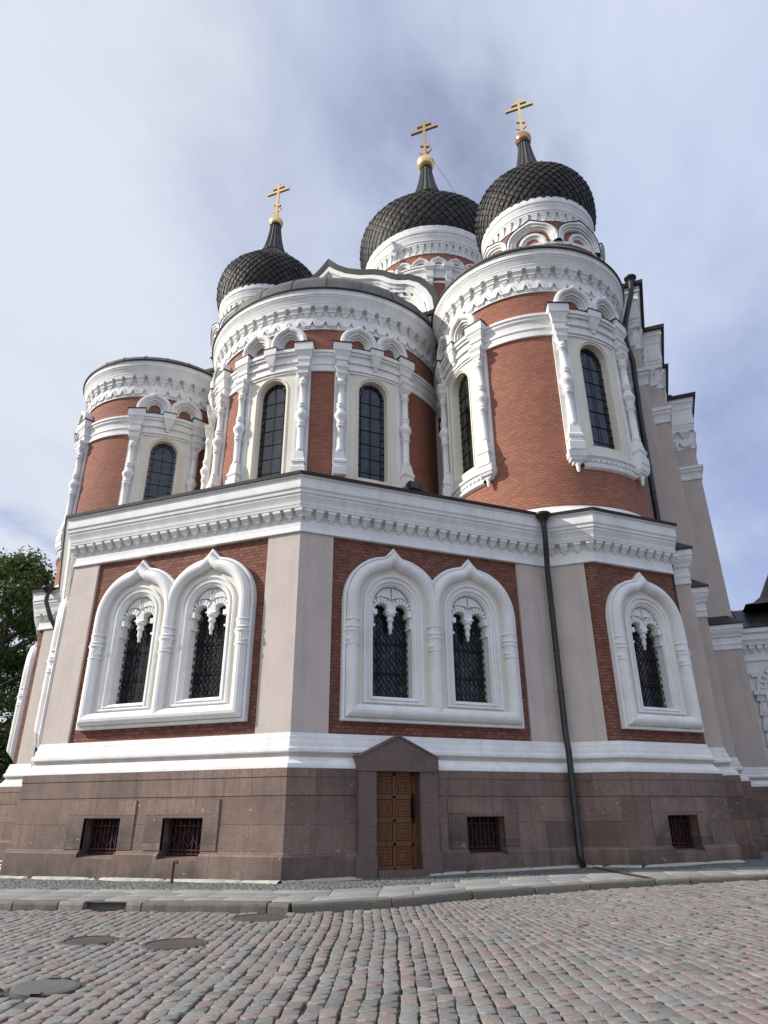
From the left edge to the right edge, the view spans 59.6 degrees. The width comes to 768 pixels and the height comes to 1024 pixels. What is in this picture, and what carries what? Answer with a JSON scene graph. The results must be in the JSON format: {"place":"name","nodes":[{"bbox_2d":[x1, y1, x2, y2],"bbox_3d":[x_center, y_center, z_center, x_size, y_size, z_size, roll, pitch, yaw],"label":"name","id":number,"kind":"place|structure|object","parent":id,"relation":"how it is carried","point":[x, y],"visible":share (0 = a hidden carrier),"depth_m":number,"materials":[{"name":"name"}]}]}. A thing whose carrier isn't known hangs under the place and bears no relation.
{"place":"outdoors","nodes":[
{"label":"outdoors","id":0,"kind":"place"},
{"bbox_2d":[0,880,767,1023],"bbox_3d":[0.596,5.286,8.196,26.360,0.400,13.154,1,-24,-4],"label":"cobblestone street","id":1,"kind":"structure","parent":0,"point":[691,947],"depth_m":7.28,"materials":[{"name":"grey stone"}]},
{"bbox_2d":[9,976,79,998],"bbox_3d":[-3.272,4.604,6.485,0.620,0.060,0.690,5,-24,-8],"label":"manhole cover","id":2,"kind":"object","parent":1,"relation":"on","point":[46,988],"visible":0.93,"depth_m":6.42,"materials":[{"name":"grey metal"}]},
{"bbox_2d":[59,935,118,945],"bbox_3d":[-3.897,5.681,8.880,0.740,0.035,0.740,-9,-26,19],"label":"manhole cover","id":3,"kind":"object","parent":1,"relation":"on","point":[95,939],"visible":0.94,"depth_m":8.85,"materials":[{"name":"metal"}]},
{"bbox_2d":[141,938,207,950],"bbox_3d":[-2.668,5.516,8.557,0.820,0.035,0.820,-9,-26,19],"label":"manhole cover","id":4,"kind":"object","parent":1,"relation":"on","point":[168,944],"visible":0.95,"depth_m":8.52,"materials":[{"name":"metal"}]},
{"bbox_2d":[231,913,287,922],"bbox_3d":[-1.963,6.411,10.587,0.900,0.035,0.900,-9,-26,19],"label":"manhole cover","id":5,"kind":"object","parent":1,"relation":"on","point":[259,917],"visible":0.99,"depth_m":10.56,"materials":[{"name":"metal"}]},
{"bbox_2d":[0,874,767,914],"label":"kerb","id":6,"kind":"structure","parent":1,"relation":"on","point":[334,905],"depth_m":11.92,"materials":[{"name":"stone"}]},
{"bbox_2d":[0,842,767,902],"bbox_3d":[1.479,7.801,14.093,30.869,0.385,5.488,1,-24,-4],"label":"pavement slabs","id":7,"kind":"structure","parent":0,"point":[179,895],"depth_m":13.07,"materials":[{"name":"grey stone"}]},
{"bbox_2d":[0,581,37,780],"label":"linden tree","id":8,"kind":"object","parent":7,"relation":"on","point":[11,667],"visible":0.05,"depth_m":39.95,"materials":[{"name":"green plant"}]},
{"bbox_2d":[0,545,56,782],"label":"linden tree","id":9,"kind":"object","parent":7,"relation":"on","point":[21,571],"visible":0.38,"depth_m":36.12,"materials":[{"name":"green plant"}]},
{"bbox_2d":[0,860,744,883],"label":"mortar fillet","id":10,"kind":"object","parent":7,"relation":"on","point":[324,879],"visible":0.7,"depth_m":16.06,"materials":[{"name":"grey concrete"}]},
{"bbox_2d":[0,851,767,889],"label":"pavement cobbles","id":11,"kind":"object","parent":7,"relation":"on","point":[9,883],"visible":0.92,"depth_m":14.78,"materials":[{"name":"grey stone"}]},
{"bbox_2d":[170,859,178,883],"bbox_3d":[-4.604,7.911,14.737,0.199,0.505,0.066,-20,-31,37],"label":"hooked pipe","id":12,"kind":"object","parent":11,"relation":"on","point":[172,870],"visible":0.84,"depth_m":14.76,"materials":[{"name":"metal"}]},
{"bbox_2d":[593,867,653,877],"bbox_3d":[5.435,8.287,15.446,0.186,0.003,3.229,2,-24,-5],"label":"drain channel","id":13,"kind":"object","parent":7,"relation":"on","point":[623,872],"visible":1,"depth_m":15.31,"materials":[{"name":"metal"}]},
{"bbox_2d":[0,0,767,728],"label":"sky","id":14,"kind":"structure","parent":0,"point":[144,144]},
{"label":"ground","id":15,"kind":"structure","parent":0,"visible":0},
{"bbox_2d":[0,98,767,883],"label":"cathedral","id":16,"kind":"structure","parent":15,"relation":"on","point":[288,626],"depth_m":19.71,"materials":[{"name":"brown stone"}]},
{"bbox_2d":[7,642,37,759],"bbox_3d":[-15.006,7.788,28.031,0.458,4.730,2.900,10,-26,-22],"label":"arched window","id":17,"kind":"structure","parent":16,"relation":"in","point":[23,690],"depth_m":26.73,"materials":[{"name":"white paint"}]},
{"bbox_2d":[34,595,68,747],"bbox_3d":[-11.260,5.447,22.873,0.458,4.730,5.300,11,-26,-23],"label":"arched window","id":18,"kind":"structure","parent":16,"relation":"in","point":[59,624],"depth_m":20.61,"materials":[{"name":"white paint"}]},
{"bbox_2d":[55,411,93,567],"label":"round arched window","id":19,"kind":"structure","parent":16,"relation":"in","point":[81,439],"depth_m":30.96,"materials":[{"name":"beige paint"}]},
{"bbox_2d":[87,819,119,854],"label":"basement window","id":20,"kind":"structure","parent":16,"relation":"in","point":[104,835],"depth_m":16.84,"materials":[{"name":"black metal"}]},
{"bbox_2d":[118,392,208,504],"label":"round arched window","id":21,"kind":"structure","parent":16,"relation":"in","point":[156,465],"depth_m":30.79,"materials":[{"name":"beige paint"}]},
{"bbox_2d":[75,549,256,730],"bbox_3d":[-5.868,3.433,18.467,5.300,4.730,0.719,-9,-26,19],"label":"arched window","id":22,"kind":"structure","parent":16,"relation":"in","point":[164,650],"depth_m":18.30,"materials":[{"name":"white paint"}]},
{"bbox_2d":[166,819,202,856],"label":"basement window","id":23,"kind":"structure","parent":16,"relation":"in","point":[185,835],"depth_m":16.05,"materials":[{"name":"black metal"}]},
{"bbox_2d":[200,363,233,488],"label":"round arched window","id":24,"kind":"structure","parent":16,"relation":"in","point":[219,401],"depth_m":28.21,"materials":[{"name":"beige paint"}]},
{"bbox_2d":[225,325,315,483],"bbox_3d":[-4.415,-4.163,26.159,3.648,7.060,0.786,-9,-26,19],"label":"round arched window","id":25,"kind":"structure","parent":16,"relation":"in","point":[271,429],"depth_m":26.25,"materials":[{"name":"beige paint"}]},
{"bbox_2d":[332,326,415,488],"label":"round arched window","id":26,"kind":"structure","parent":16,"relation":"in","point":[372,431],"depth_m":26.30,"materials":[{"name":"beige paint"}]},
{"bbox_2d":[377,772,417,869],"bbox_3d":[0.278,7.340,15.993,1.150,2.170,0.214,9,-26,-20],"label":"door","id":27,"kind":"structure","parent":16,"relation":"in","point":[397,829],"depth_m":16.01,"materials":[{"name":"brown wood"}]},
{"bbox_2d":[406,480,419,490],"bbox_3d":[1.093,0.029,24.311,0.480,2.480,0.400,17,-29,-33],"label":"floodlight","id":28,"kind":"object","parent":16,"relation":"attached to","point":[411,485],"visible":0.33,"depth_m":24.67,"materials":[{"name":"grey metal"}]},
{"bbox_2d":[392,261,434,286],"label":"column","id":29,"kind":"structure","parent":16,"relation":"in","point":[429,267],"depth_m":50.81,"materials":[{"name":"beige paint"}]},
{"bbox_2d":[419,483,428,492],"bbox_3d":[1.425,0.135,24.550,0.480,2.480,0.400,19,-31,-36],"label":"floodlight","id":30,"kind":"object","parent":16,"relation":"attached to","point":[423,488],"visible":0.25,"depth_m":24.90,"materials":[{"name":"grey metal"}]},
{"bbox_2d":[339,548,524,728],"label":"arched window","id":31,"kind":"structure","parent":16,"relation":"in","point":[416,648],"depth_m":18.38,"materials":[{"name":"white paint"}]},
{"bbox_2d":[437,416,440,439],"bbox_3d":[2.532,-3.649,28.915,0.500,1.150,0.045,-9,-26,19],"label":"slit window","id":32,"kind":"structure","parent":16,"relation":"in","point":[439,417],"depth_m":28.99,"materials":[{"name":"black paint"}]},
{"bbox_2d":[443,261,453,287],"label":"column","id":33,"kind":"structure","parent":16,"relation":"in","point":[448,267],"depth_m":50.83,"materials":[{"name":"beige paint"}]},
{"bbox_2d":[434,313,496,498],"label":"round arched window","id":34,"kind":"structure","parent":16,"relation":"in","point":[466,435],"depth_m":25.59,"materials":[{"name":"beige paint"}]},
{"bbox_2d":[467,817,500,852],"bbox_3d":[2.412,8.153,16.903,0.869,0.870,0.834,-9,-26,19],"label":"basement window","id":35,"kind":"structure","parent":16,"relation":"in","point":[482,832],"depth_m":16.95,"materials":[{"name":"black metal"}]},
{"bbox_2d":[545,285,649,485],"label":"round arched window","id":36,"kind":"structure","parent":16,"relation":"in","point":[597,399],"depth_m":24.08,"materials":[{"name":"beige paint"}]},
{"bbox_2d":[605,572,703,732],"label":"arched window","id":37,"kind":"structure","parent":16,"relation":"in","point":[656,690],"depth_m":19.94,"materials":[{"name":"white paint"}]},
{"bbox_2d":[667,815,693,848],"bbox_3d":[7.818,8.613,17.996,0.838,0.870,0.824,-9,-26,19],"label":"basement window","id":38,"kind":"structure","parent":16,"relation":"in","point":[678,827],"depth_m":18.06,"materials":[{"name":"black metal"}]}
]}

